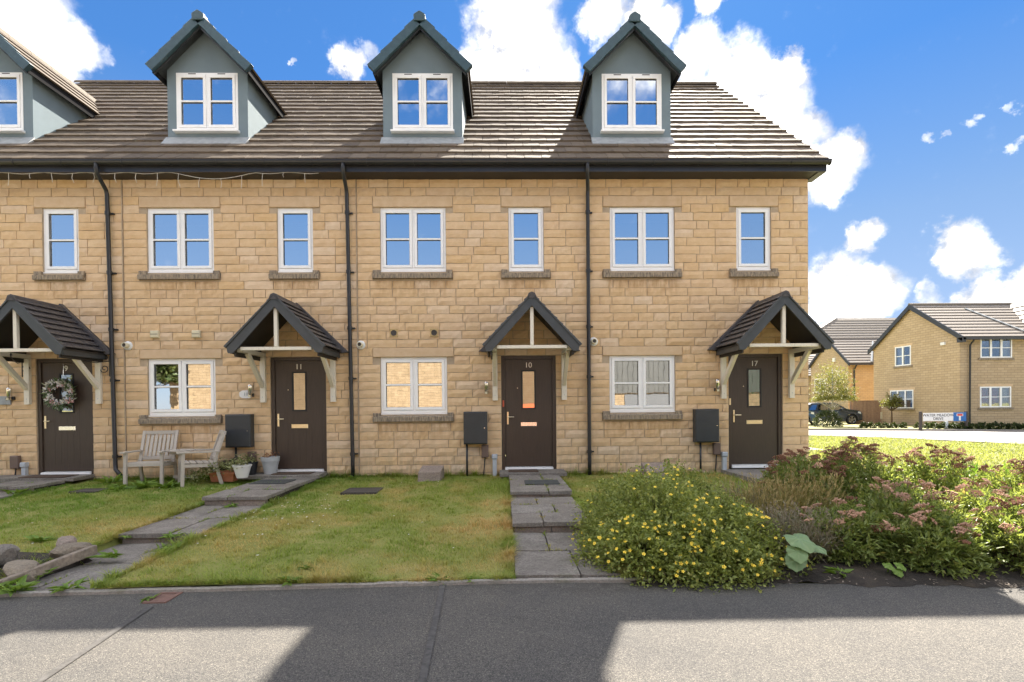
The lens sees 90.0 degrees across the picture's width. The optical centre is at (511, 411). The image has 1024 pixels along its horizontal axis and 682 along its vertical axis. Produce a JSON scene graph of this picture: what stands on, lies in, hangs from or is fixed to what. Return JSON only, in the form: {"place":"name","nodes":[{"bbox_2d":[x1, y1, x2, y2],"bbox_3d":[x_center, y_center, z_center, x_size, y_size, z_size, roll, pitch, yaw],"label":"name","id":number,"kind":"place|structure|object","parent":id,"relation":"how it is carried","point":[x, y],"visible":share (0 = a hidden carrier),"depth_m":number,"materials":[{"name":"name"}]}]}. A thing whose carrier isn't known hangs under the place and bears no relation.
{"place":"outdoors","nodes":[
{"label":"outdoors","id":0,"kind":"place"},
{"bbox_2d":[0,552,91,578],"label":"soil","id":1,"kind":"structure","parent":0,"point":[25,555],"depth_m":4.66,"materials":[{"name":"brown soil"}]},
{"bbox_2d":[0,544,19,566],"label":"rock","id":2,"kind":"object","parent":1,"relation":"on","point":[9,552],"visible":0.91,"depth_m":4.46,"materials":[{"name":"grey stone"}]},
{"bbox_2d":[56,535,76,546],"bbox_3d":[-4.249,1.259,4.882,0.147,0.122,0.256,3,5,-29],"label":"rock","id":3,"kind":"object","parent":1,"relation":"on","point":[66,539],"visible":0.54,"depth_m":4.86,"materials":[{"name":"stone"}]},
{"bbox_2d":[49,542,91,558],"bbox_3d":[-4.023,1.276,4.697,0.230,0.138,0.338,12,6,39],"label":"rock","id":4,"kind":"object","parent":1,"relation":"on","point":[61,550],"visible":0.56,"depth_m":4.61,"materials":[{"name":"grey stone"}]},
{"bbox_2d":[0,474,94,498],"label":"path","id":5,"kind":"structure","parent":0,"point":[12,482],"depth_m":8.54,"materials":[{"name":"stone"}]},
{"bbox_2d":[0,488,32,493],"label":"weed","id":6,"kind":"object","parent":5,"relation":"on","point":[16,491],"visible":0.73,"depth_m":7.88,"materials":[{"name":"green plant"}]},
{"bbox_2d":[18,474,78,477],"bbox_3d":[-8.016,1.118,8.863,0.750,0.014,0.340,-1,1,-1],"label":"doormat","id":7,"kind":"object","parent":5,"relation":"on","point":[51,476],"visible":1,"depth_m":8.78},
{"bbox_2d":[7,471,326,591],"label":"path","id":8,"kind":"structure","parent":0,"point":[138,543],"depth_m":5.76,"materials":[{"name":"stone"}]},
{"bbox_2d":[0,574,28,590],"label":"weed","id":9,"kind":"object","parent":8,"relation":"on","point":[10,582],"visible":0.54,"depth_m":3.99,"materials":[{"name":"green plant"}]},
{"bbox_2d":[2,559,39,581],"bbox_3d":[-4.103,1.342,4.283,0.230,0.153,0.467,-1,1,-41],"label":"rock","id":10,"kind":"object","parent":8,"relation":"on","point":[13,567],"visible":0.64,"depth_m":4.20,"materials":[{"name":"grey stone"}]},
{"bbox_2d":[35,566,58,579],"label":"weed","id":11,"kind":"object","parent":8,"relation":"on","point":[49,572],"visible":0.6,"depth_m":4.31,"materials":[{"name":"green plant"}]},
{"bbox_2d":[0,545,97,590],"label":"timber edging","id":12,"kind":"object","parent":8,"relation":"on","point":[71,558],"visible":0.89,"depth_m":4.42,"materials":[{"name":"wood"}]},
{"bbox_2d":[86,547,122,557],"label":"weed","id":13,"kind":"object","parent":8,"relation":"on","point":[115,554],"visible":1,"depth_m":4.67,"materials":[{"name":"green plant"}]},
{"bbox_2d":[160,531,186,537],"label":"weed","id":14,"kind":"object","parent":8,"relation":"on","point":[170,534],"visible":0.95,"depth_m":5.32,"materials":[{"name":"green plant"}]},
{"bbox_2d":[229,454,251,477],"bbox_3d":[-4.492,0.901,8.516,0.380,0.398,0.394,-1,1,-32],"label":"plant pot","id":15,"kind":"object","parent":8,"relation":"on","point":[241,470],"visible":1,"depth_m":8.45,"materials":[{"name":"ceramic"}]},
{"bbox_2d":[239,452,259,474],"bbox_3d":[-4.548,0.895,8.938,0.444,0.403,0.330,0,1,43],"label":"plant pot","id":16,"kind":"object","parent":8,"relation":"on","point":[253,469],"visible":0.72,"depth_m":8.89,"materials":[{"name":"black plastic"}]},
{"bbox_2d":[260,450,279,474],"bbox_3d":[-4.245,0.885,8.995,0.312,0.418,0.312,-1,1,-1],"label":"plant pot","id":17,"kind":"object","parent":8,"relation":"on","point":[270,463],"visible":0.98,"depth_m":8.90,"materials":[{"name":"ceramic"}]},
{"bbox_2d":[249,479,295,483],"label":"slab","id":18,"kind":"structure","parent":8,"relation":"on","point":[276,481],"depth_m":8.18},
{"bbox_2d":[271,471,315,474],"bbox_3d":[-3.833,1.081,8.993,0.660,0.014,0.300,-1,1,-1],"label":"doormat","id":19,"kind":"object","parent":8,"relation":"on","point":[290,473],"visible":1,"depth_m":8.89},
{"bbox_2d":[174,455,506,586],"bbox_3d":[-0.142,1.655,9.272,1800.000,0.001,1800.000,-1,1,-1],"label":"ground","id":20,"kind":"structure","parent":0,"point":[249,584],"depth_m":5.07,"materials":[{"name":"concrete"}]},
{"bbox_2d":[94,9,382,477],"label":"terraced house","id":21,"kind":"structure","parent":20,"relation":"on","point":[235,319],"depth_m":9.17,"materials":[{"name":"stone"}]},
{"bbox_2d":[8,172,316,186],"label":"string lights","id":22,"kind":"object","parent":21,"relation":"hanging from","point":[176,173],"visible":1,"depth_m":8.82},
{"bbox_2d":[148,208,213,272],"bbox_3d":[-5.919,-3.068,9.190,1.174,1.181,0.110,-1,1,-1],"label":"window","id":23,"kind":"structure","parent":21,"relation":"in","point":[179,240],"depth_m":9.18,"materials":[{"name":"glass"}]},
{"bbox_2d":[149,359,215,416],"bbox_3d":[-5.910,-0.442,9.207,1.195,1.058,0.092,-1,1,-1],"label":"window","id":24,"kind":"structure","parent":21,"relation":"in","point":[177,387],"depth_m":9.20,"materials":[{"name":"white plastic"}]},
{"bbox_2d":[172,73,239,132],"bbox_3d":[-5.646,-5.716,9.484,1.190,1.112,0.163,-1,1,-1],"label":"window","id":25,"kind":"structure","parent":21,"relation":"in","point":[205,102],"depth_m":9.49,"materials":[{"name":"white plastic"}]},
{"bbox_2d":[278,207,312,271],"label":"window","id":26,"kind":"structure","parent":21,"relation":"in","point":[295,225],"depth_m":9.21,"materials":[{"name":"glass"}]},
{"bbox_2d":[275,361,323,468],"bbox_3d":[-3.835,0.060,9.242,0.854,1.944,0.103,-1,1,-1],"label":"door","id":27,"kind":"structure","parent":21,"relation":"in","point":[298,384],"depth_m":9.25,"materials":[{"name":"brown wood"}]},
{"bbox_2d":[0,473,844,588],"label":"lawn","id":28,"kind":"structure","parent":0,"point":[111,543],"depth_m":5.54,"materials":[{"name":"green plant"}]},
{"bbox_2d":[23,535,57,542],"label":"weed","id":29,"kind":"object","parent":28,"relation":"on","point":[37,538],"visible":0.97,"depth_m":5.29,"materials":[{"name":"green plant"}]},
{"bbox_2d":[0,28,167,479],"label":"terraced house","id":30,"kind":"structure","parent":28,"relation":"on","point":[53,295],"depth_m":9.12,"materials":[{"name":"stone"}]},
{"bbox_2d":[0,72,24,132],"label":"window","id":31,"kind":"structure","parent":30,"relation":"in","point":[11,83],"depth_m":9.44,"materials":[{"name":"white plastic"}]},
{"bbox_2d":[38,364,75,410],"bbox_3d":[-8.021,-0.429,9.059,0.616,0.852,0.213,-1,1,-1],"label":"door wreath","id":32,"kind":"object","parent":30,"relation":"attached to","point":[49,399],"depth_m":9.04,"materials":[{"name":"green plant"}]},
{"bbox_2d":[43,209,78,272],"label":"window","id":33,"kind":"structure","parent":30,"relation":"in","point":[61,241],"depth_m":9.14,"materials":[{"name":"glass"}]},
{"bbox_2d":[42,363,90,470],"bbox_3d":[-7.974,0.097,9.172,0.854,1.944,0.103,-1,1,-1],"label":"door","id":34,"kind":"structure","parent":30,"relation":"in","point":[67,432],"depth_m":9.18,"materials":[{"name":"brown wood"}]},
{"bbox_2d":[81,355,109,376],"bbox_3d":[-7.348,-0.809,8.859,0.145,0.382,0.624,0,1,28],"label":"plant bracket","id":35,"kind":"object","parent":30,"relation":"attached to","point":[103,366],"visible":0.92,"depth_m":9.07,"materials":[{"name":"black plastic"}]},
{"bbox_2d":[68,488,106,493],"bbox_3d":[-6.626,1.255,8.038,0.400,0.052,0.320,-1,1,-1],"label":"manhole cover","id":36,"kind":"object","parent":28,"relation":"on","point":[90,490],"visible":0.66,"depth_m":8.00,"materials":[{"name":"metal"}]},
{"bbox_2d":[92,473,129,483],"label":"weed","id":37,"kind":"object","parent":28,"relation":"on","point":[118,478],"visible":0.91,"depth_m":8.82,"materials":[{"name":"green plant"}]},
{"bbox_2d":[109,483,127,489],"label":"weed","id":38,"kind":"object","parent":28,"relation":"on","point":[118,486],"visible":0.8,"depth_m":8.07,"materials":[{"name":"green plant"}]},
{"bbox_2d":[124,475,158,488],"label":"weed","id":39,"kind":"object","parent":28,"relation":"on","point":[141,484],"visible":0.91,"depth_m":8.16,"materials":[{"name":"green plant"}]},
{"bbox_2d":[149,479,179,489],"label":"weed","id":40,"kind":"object","parent":28,"relation":"on","point":[170,484],"visible":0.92,"depth_m":8.11,"materials":[{"name":"green plant"}]},
{"bbox_2d":[151,541,181,551],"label":"weed","id":41,"kind":"object","parent":28,"relation":"on","point":[163,546],"visible":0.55,"depth_m":4.89,"materials":[{"name":"green plant"}]},
{"bbox_2d":[119,430,226,486],"bbox_3d":[-5.615,0.785,8.610,1.653,0.910,0.927,-1,1,-1],"label":"companion seat","id":42,"kind":"object","parent":28,"relation":"on","point":[179,471],"visible":0.94,"depth_m":8.69,"materials":[{"name":"grey wood"}]},
{"bbox_2d":[179,457,238,484],"bbox_3d":[-5.028,0.990,8.546,0.919,0.463,0.562,-1,1,-1],"label":"plant trough","id":43,"kind":"object","parent":28,"relation":"on","point":[227,475],"visible":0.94,"depth_m":8.56,"materials":[{"name":"ceramic"}]},
{"bbox_2d":[276,576,302,586],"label":"weed","id":44,"kind":"object","parent":28,"relation":"on","point":[289,577],"visible":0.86,"depth_m":4.03,"materials":[{"name":"green plant"}]},
{"bbox_2d":[340,487,383,494],"bbox_3d":[-2.313,1.239,7.930,0.540,0.052,0.480,-1,1,-1],"label":"manhole cover","id":45,"kind":"object","parent":28,"relation":"on","point":[364,490],"visible":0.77,"depth_m":7.89,"materials":[{"name":"metal"}]},
{"bbox_2d":[418,465,443,481],"bbox_3d":[-1.394,1.097,8.825,0.408,0.307,0.396,-1,1,-1],"label":"concrete block","id":46,"kind":"object","parent":28,"relation":"on","point":[432,472],"depth_m":8.66,"materials":[{"name":"concrete"}]},
{"bbox_2d":[427,572,449,583],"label":"weed","id":47,"kind":"object","parent":28,"relation":"on","point":[436,575],"visible":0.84,"depth_m":4.14,"materials":[{"name":"green plant"}]},
{"bbox_2d":[341,10,590,475],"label":"terraced house","id":48,"kind":"structure","parent":28,"relation":"on","point":[470,200],"depth_m":9.24,"materials":[{"name":"stone"}]},
{"bbox_2d":[380,208,445,271],"bbox_3d":[-1.780,-3.104,9.251,1.174,1.181,0.092,-1,1,-1],"label":"window","id":49,"kind":"structure","parent":48,"relation":"in","point":[412,239],"depth_m":9.25,"materials":[{"name":"glass"}]},
{"bbox_2d":[381,357,446,414],"bbox_3d":[-1.770,-0.479,9.277,1.195,1.058,0.092,-1,1,-1],"label":"window","id":50,"kind":"structure","parent":48,"relation":"in","point":[409,385],"depth_m":9.27,"materials":[{"name":"white plastic"}]},
{"bbox_2d":[390,73,454,132],"bbox_3d":[-1.665,-5.751,9.542,1.181,1.112,0.145,-1,1,-1],"label":"window","id":51,"kind":"structure","parent":48,"relation":"in","point":[422,102],"depth_m":9.56,"materials":[{"name":"white plastic"}]},
{"bbox_2d":[508,208,543,271],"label":"window","id":52,"kind":"structure","parent":48,"relation":"in","point":[526,245],"depth_m":9.28,"materials":[{"name":"glass"}]},
{"bbox_2d":[505,359,552,465],"bbox_3d":[0.304,0.024,9.312,0.854,1.944,0.103,-1,1,-1],"label":"door","id":53,"kind":"structure","parent":48,"relation":"in","point":[528,382],"depth_m":9.32,"materials":[{"name":"brown wood"}]},
{"bbox_2d":[640,462,667,477],"bbox_3d":[2.490,1.058,8.900,0.440,0.316,0.398,-1,1,-4],"label":"concrete block","id":54,"kind":"object","parent":28,"relation":"on","point":[655,465],"depth_m":8.89,"materials":[{"name":"concrete"}]},
{"bbox_2d":[559,11,834,474],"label":"terraced house","id":55,"kind":"structure","parent":28,"relation":"on","point":[707,335],"depth_m":9.30,"materials":[{"name":"stone"}]},
{"bbox_2d":[600,74,664,133],"bbox_3d":[2.249,-5.785,9.608,1.188,1.112,0.145,-1,1,-1],"label":"window","id":56,"kind":"structure","parent":55,"relation":"in","point":[631,103],"depth_m":9.63,"materials":[{"name":"white plastic"}]},
{"bbox_2d":[609,355,674,412],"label":"window","id":57,"kind":"structure","parent":55,"relation":"in","point":[637,383],"depth_m":9.34,"materials":[{"name":"white plastic"}]},
{"bbox_2d":[610,208,674,270],"bbox_3d":[2.359,-3.141,9.330,1.174,1.181,0.110,-1,1,-1],"label":"window","id":58,"kind":"structure","parent":55,"relation":"in","point":[641,239],"depth_m":9.32,"materials":[{"name":"glass"}]},
{"bbox_2d":[736,207,770,270],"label":"window","id":59,"kind":"structure","parent":55,"relation":"in","point":[752,223],"depth_m":9.35,"materials":[{"name":"glass"}]},
{"bbox_2d":[731,358,777,463],"bbox_3d":[4.444,-0.013,9.382,0.854,1.944,0.103,-1,1,-1],"label":"door","id":60,"kind":"structure","parent":55,"relation":"in","point":[753,380],"depth_m":9.39,"materials":[{"name":"brown wood"}]},
{"bbox_2d":[796,448,867,498],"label":"spiraea shrub","id":61,"kind":"object","parent":28,"relation":"on","point":[826,453],"visible":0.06,"depth_m":6.86,"materials":[{"name":"green plant"}]},
{"bbox_2d":[898,459,1006,488],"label":"shrub","id":62,"kind":"object","parent":28,"relation":"on","point":[976,467],"visible":0.04,"depth_m":6.89,"materials":[{"name":"green plant"}]},
{"bbox_2d":[0,583,1023,681],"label":"road","id":63,"kind":"structure","parent":0,"point":[628,632],"depth_m":3.19,"materials":[{"name":"grey asphalt"}]},
{"bbox_2d":[142,592,182,603],"bbox_3d":[-2.618,1.417,3.841,0.170,0.052,0.210,-1,1,-1],"label":"stopcock cover","id":64,"kind":"object","parent":63,"relation":"on","point":[164,597],"visible":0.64,"depth_m":3.83,"materials":[{"name":"red metal"}]},
{"bbox_2d":[0,577,647,596],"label":"kerb","id":65,"kind":"structure","parent":63,"relation":"on","point":[308,586],"depth_m":4.01,"materials":[{"name":"concrete"}]},
{"bbox_2d":[0,575,40,596],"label":"weed","id":66,"kind":"object","parent":65,"relation":"on","point":[22,584],"visible":1,"depth_m":3.93,"materials":[{"name":"green plant"}]},
{"bbox_2d":[48,576,88,594],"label":"weed","id":67,"kind":"object","parent":65,"relation":"on","point":[77,583],"visible":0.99,"depth_m":3.94,"materials":[{"name":"green plant"}]},
{"bbox_2d":[0,0,1023,325],"label":"sky","id":68,"kind":"structure","parent":0,"point":[916,107],"materials":[{"name":"blue"}]},
{"bbox_2d":[500,469,620,578],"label":"path","id":69,"kind":"structure","parent":0,"point":[535,558],"depth_m":5.57,"materials":[{"name":"stone"}]},
{"bbox_2d":[508,469,537,471],"bbox_3d":[0.197,1.045,9.051,0.520,0.014,0.320,-1,1,-1],"label":"doormat","id":70,"kind":"object","parent":69,"relation":"on","point":[522,470],"visible":1,"depth_m":9.02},
{"bbox_2d":[524,480,559,484],"bbox_3d":[0.457,1.083,7.856,0.520,0.014,0.400,-1,1,-1],"label":"doormat","id":71,"kind":"object","parent":69,"relation":"on","point":[536,482],"visible":1,"depth_m":7.78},
{"bbox_2d":[721,469,857,482],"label":"path","id":72,"kind":"structure","parent":0,"point":[745,475],"depth_m":8.86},
{"bbox_2d":[619,514,1023,587],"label":"soil","id":73,"kind":"structure","parent":0,"point":[872,571],"depth_m":4.08,"materials":[{"name":"brown soil"}]},
{"bbox_2d":[567,458,816,594],"bbox_3d":[1.527,1.008,5.053,2.250,1.004,2.496,-1,1,-1],"label":"flowering shrub","id":74,"kind":"object","parent":73,"relation":"on","point":[678,527],"visible":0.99,"depth_m":4.38,"materials":[{"name":"green plant"}]},
{"bbox_2d":[706,480,775,509],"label":"lavender","id":75,"kind":"object","parent":73,"relation":"on","point":[738,486],"visible":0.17,"depth_m":5.64,"materials":[{"name":"plant"}]},
{"bbox_2d":[719,470,823,524],"bbox_3d":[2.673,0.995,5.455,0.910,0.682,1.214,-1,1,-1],"label":"tall grass","id":76,"kind":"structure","parent":73,"relation":"on","point":[781,499],"depth_m":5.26,"materials":[{"name":"plant"}]},
{"bbox_2d":[748,500,851,563],"bbox_3d":[2.597,1.106,4.681,0.870,0.580,0.931,0,1,31],"label":"lavender","id":77,"kind":"object","parent":73,"relation":"on","point":[795,524],"visible":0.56,"depth_m":4.50,"materials":[{"name":"green plant"}]},
{"bbox_2d":[747,446,853,515],"bbox_3d":[3.401,0.873,6.010,1.244,0.914,1.171,-1,1,-1],"label":"spiraea shrub","id":78,"kind":"object","parent":73,"relation":"on","point":[778,466],"visible":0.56,"depth_m":5.88,"materials":[{"name":"green plant"}]},
{"bbox_2d":[783,533,826,571],"bbox_3d":[2.317,1.161,4.147,0.375,0.337,0.316,-1,1,-25],"label":"butterbur","id":79,"kind":"object","parent":73,"relation":"on","point":[801,548],"visible":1,"depth_m":4.03,"materials":[{"name":"green plant"}]},
{"bbox_2d":[771,463,861,514],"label":"tall grass","id":80,"kind":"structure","parent":73,"relation":"on","point":[826,501],"depth_m":5.44,"materials":[{"name":"plant"}]},
{"bbox_2d":[822,566,853,577],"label":"weed","id":81,"kind":"object","parent":73,"relation":"on","point":[833,570],"visible":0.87,"depth_m":4.18,"materials":[{"name":"green plant"}]},
{"bbox_2d":[778,497,905,567],"bbox_3d":[2.933,1.099,4.668,1.006,0.670,1.076,-1,1,-27],"label":"spiraea shrub","id":82,"kind":"object","parent":73,"relation":"on","point":[864,553],"visible":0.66,"depth_m":4.40,"materials":[{"name":"green plant"}]},
{"bbox_2d":[817,436,927,507],"bbox_3d":[4.161,0.810,6.017,1.241,1.045,1.196,-1,1,-1],"label":"spiraea shrub","id":83,"kind":"object","parent":73,"relation":"on","point":[870,471],"visible":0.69,"depth_m":5.88,"materials":[{"name":"green plant"}]},
{"bbox_2d":[882,562,906,577],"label":"lobed weed","id":84,"kind":"object","parent":73,"relation":"on","point":[897,571],"visible":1,"depth_m":4.08,"materials":[{"name":"green plant"}]},
{"bbox_2d":[839,476,993,565],"bbox_3d":[3.620,1.018,4.770,1.334,0.801,1.291,-1,1,-1],"label":"spiraea shrub","id":85,"kind":"object","parent":73,"relation":"on","point":[904,503],"visible":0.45,"depth_m":4.58,"materials":[{"name":"green plant"}]},
{"bbox_2d":[881,443,989,502],"bbox_3d":[4.938,0.843,6.089,1.230,0.972,1.087,-1,1,-1],"label":"spiraea shrub","id":86,"kind":"object","parent":73,"relation":"on","point":[936,473],"visible":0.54,"depth_m":5.95,"materials":[{"name":"green plant"}]},
{"bbox_2d":[870,505,1001,579],"bbox_3d":[3.522,1.131,4.303,0.989,0.645,0.787,-1,1,-1],"label":"spiraea shrub","id":87,"kind":"object","parent":73,"relation":"on","point":[956,545],"visible":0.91,"depth_m":4.16,"materials":[{"name":"green plant"}]},
{"bbox_2d":[927,478,1023,567],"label":"spiraea shrub","id":88,"kind":"object","parent":73,"relation":"on","point":[983,495],"visible":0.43,"depth_m":4.62,"materials":[{"name":"green plant"}]},
{"bbox_2d":[965,458,1023,501],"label":"spiraea shrub","id":89,"kind":"object","parent":73,"relation":"on","point":[1003,476],"visible":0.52,"depth_m":5.85,"materials":[{"name":"green plant"}]},
{"bbox_2d":[966,495,1023,576],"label":"spiraea shrub","id":90,"kind":"object","parent":73,"relation":"on","point":[1006,531],"visible":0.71,"depth_m":4.25,"materials":[{"name":"green plant"}]},
{"bbox_2d":[984,483,1023,530],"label":"spiraea shrub","id":91,"kind":"object","parent":73,"relation":"on","point":[1019,491],"visible":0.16,"depth_m":4.93,"materials":[{"name":"green plant"}]},
{"bbox_2d":[808,338,877,420],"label":"detached house","id":92,"kind":"structure","parent":0,"point":[852,354],"depth_m":43.56,"materials":[{"name":"beige brick"}]},
{"bbox_2d":[820,318,895,338],"bbox_3d":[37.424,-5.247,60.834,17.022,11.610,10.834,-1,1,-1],"label":"roof","id":93,"kind":"structure","parent":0,"point":[854,328],"depth_m":59.13,"materials":[{"name":"grey tile"}]},
{"bbox_2d":[809,421,1023,473],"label":"verge","id":94,"kind":"structure","parent":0,"point":[844,423],"depth_m":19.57,"materials":[{"name":"plant"}]},
{"bbox_2d":[808,354,815,402],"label":"detached house","id":95,"kind":"structure","parent":94,"relation":"on","point":[811,357],"depth_m":50.95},
{"bbox_2d":[809,402,862,424],"bbox_3d":[22.556,0.134,36.846,4.369,1.577,2.120,-1,1,-1],"label":"parked car","id":96,"kind":"object","parent":94,"relation":"on","point":[842,411],"visible":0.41,"depth_m":36.00,"materials":[{"name":"black paint"}]},
{"bbox_2d":[850,400,880,423],"bbox_3d":[25.112,0.063,36.374,2.140,1.690,0.170,-1,1,-1],"label":"board fence","id":97,"kind":"object","parent":94,"relation":"on","point":[870,410],"visible":0.63,"depth_m":36.31,"materials":[{"name":"brown wood"}]},
{"bbox_2d":[809,430,1023,443],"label":"side road","id":98,"kind":"structure","parent":0,"point":[999,436],"depth_m":22.99,"materials":[{"name":"grey asphalt"}]},
{"bbox_2d":[809,428,1023,431],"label":"side kerb","id":99,"kind":"structure","parent":98,"relation":"on","point":[922,429],"depth_m":26.69,"materials":[{"name":"concrete"}]},
{"bbox_2d":[809,424,1023,429],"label":"front verge","id":100,"kind":"structure","parent":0,"point":[853,426],"depth_m":30.16,"materials":[{"name":"plant"}]},
{"bbox_2d":[810,409,843,426],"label":"box bush","id":101,"kind":"object","parent":100,"relation":"on","point":[824,413],"visible":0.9,"depth_m":31.75,"materials":[{"name":"green plant"}]},
{"bbox_2d":[809,359,860,421],"bbox_3d":[20.311,-1.137,32.371,2.766,4.452,2.864,-1,1,-42],"label":"birch tree","id":102,"kind":"object","parent":100,"relation":"on","point":[840,396],"visible":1,"depth_m":32.22,"materials":[{"name":"green plant"}]},
{"bbox_2d":[878,392,905,424],"bbox_3d":[25.198,-0.143,33.896,1.345,2.349,1.452,-1,1,-18],"label":"young tree","id":103,"kind":"object","parent":100,"relation":"on","point":[890,401],"visible":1,"depth_m":33.77,"materials":[{"name":"green plant"}]},
{"bbox_2d":[919,411,967,430],"bbox_3d":[22.518,0.506,26.713,2.530,1.040,0.148,-1,1,-1],"label":"street sign","id":104,"kind":"object","parent":100,"relation":"on","point":[958,416],"visible":0.94,"depth_m":26.65,"materials":[{"name":"white metal"}]},
{"bbox_2d":[867,302,1023,426],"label":"detached house","id":105,"kind":"structure","parent":100,"relation":"on","point":[944,357],"depth_m":31.40,"materials":[{"name":"beige brick"}]},
{"bbox_2d":[890,390,913,407],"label":"window","id":106,"kind":"structure","parent":105,"relation":"in","point":[908,395],"depth_m":34.05,"materials":[{"name":"white plastic"}]},
{"bbox_2d":[895,345,910,365],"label":"window","id":107,"kind":"structure","parent":105,"relation":"in","point":[903,353],"depth_m":34.24,"materials":[{"name":"white plastic"}]},
{"bbox_2d":[980,386,1010,406],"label":"window","id":108,"kind":"structure","parent":105,"relation":"in","point":[991,396],"depth_m":30.08,"materials":[{"name":"white plastic"}]},
{"bbox_2d":[980,340,1011,357],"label":"window","id":109,"kind":"structure","parent":105,"relation":"in","point":[988,348],"depth_m":30.06,"materials":[{"name":"white plastic"}]},
{"bbox_2d":[926,420,1023,429],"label":"hedge","id":110,"kind":"object","parent":100,"relation":"on","point":[1001,425],"visible":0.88,"depth_m":26.59,"materials":[{"name":"green plant"}]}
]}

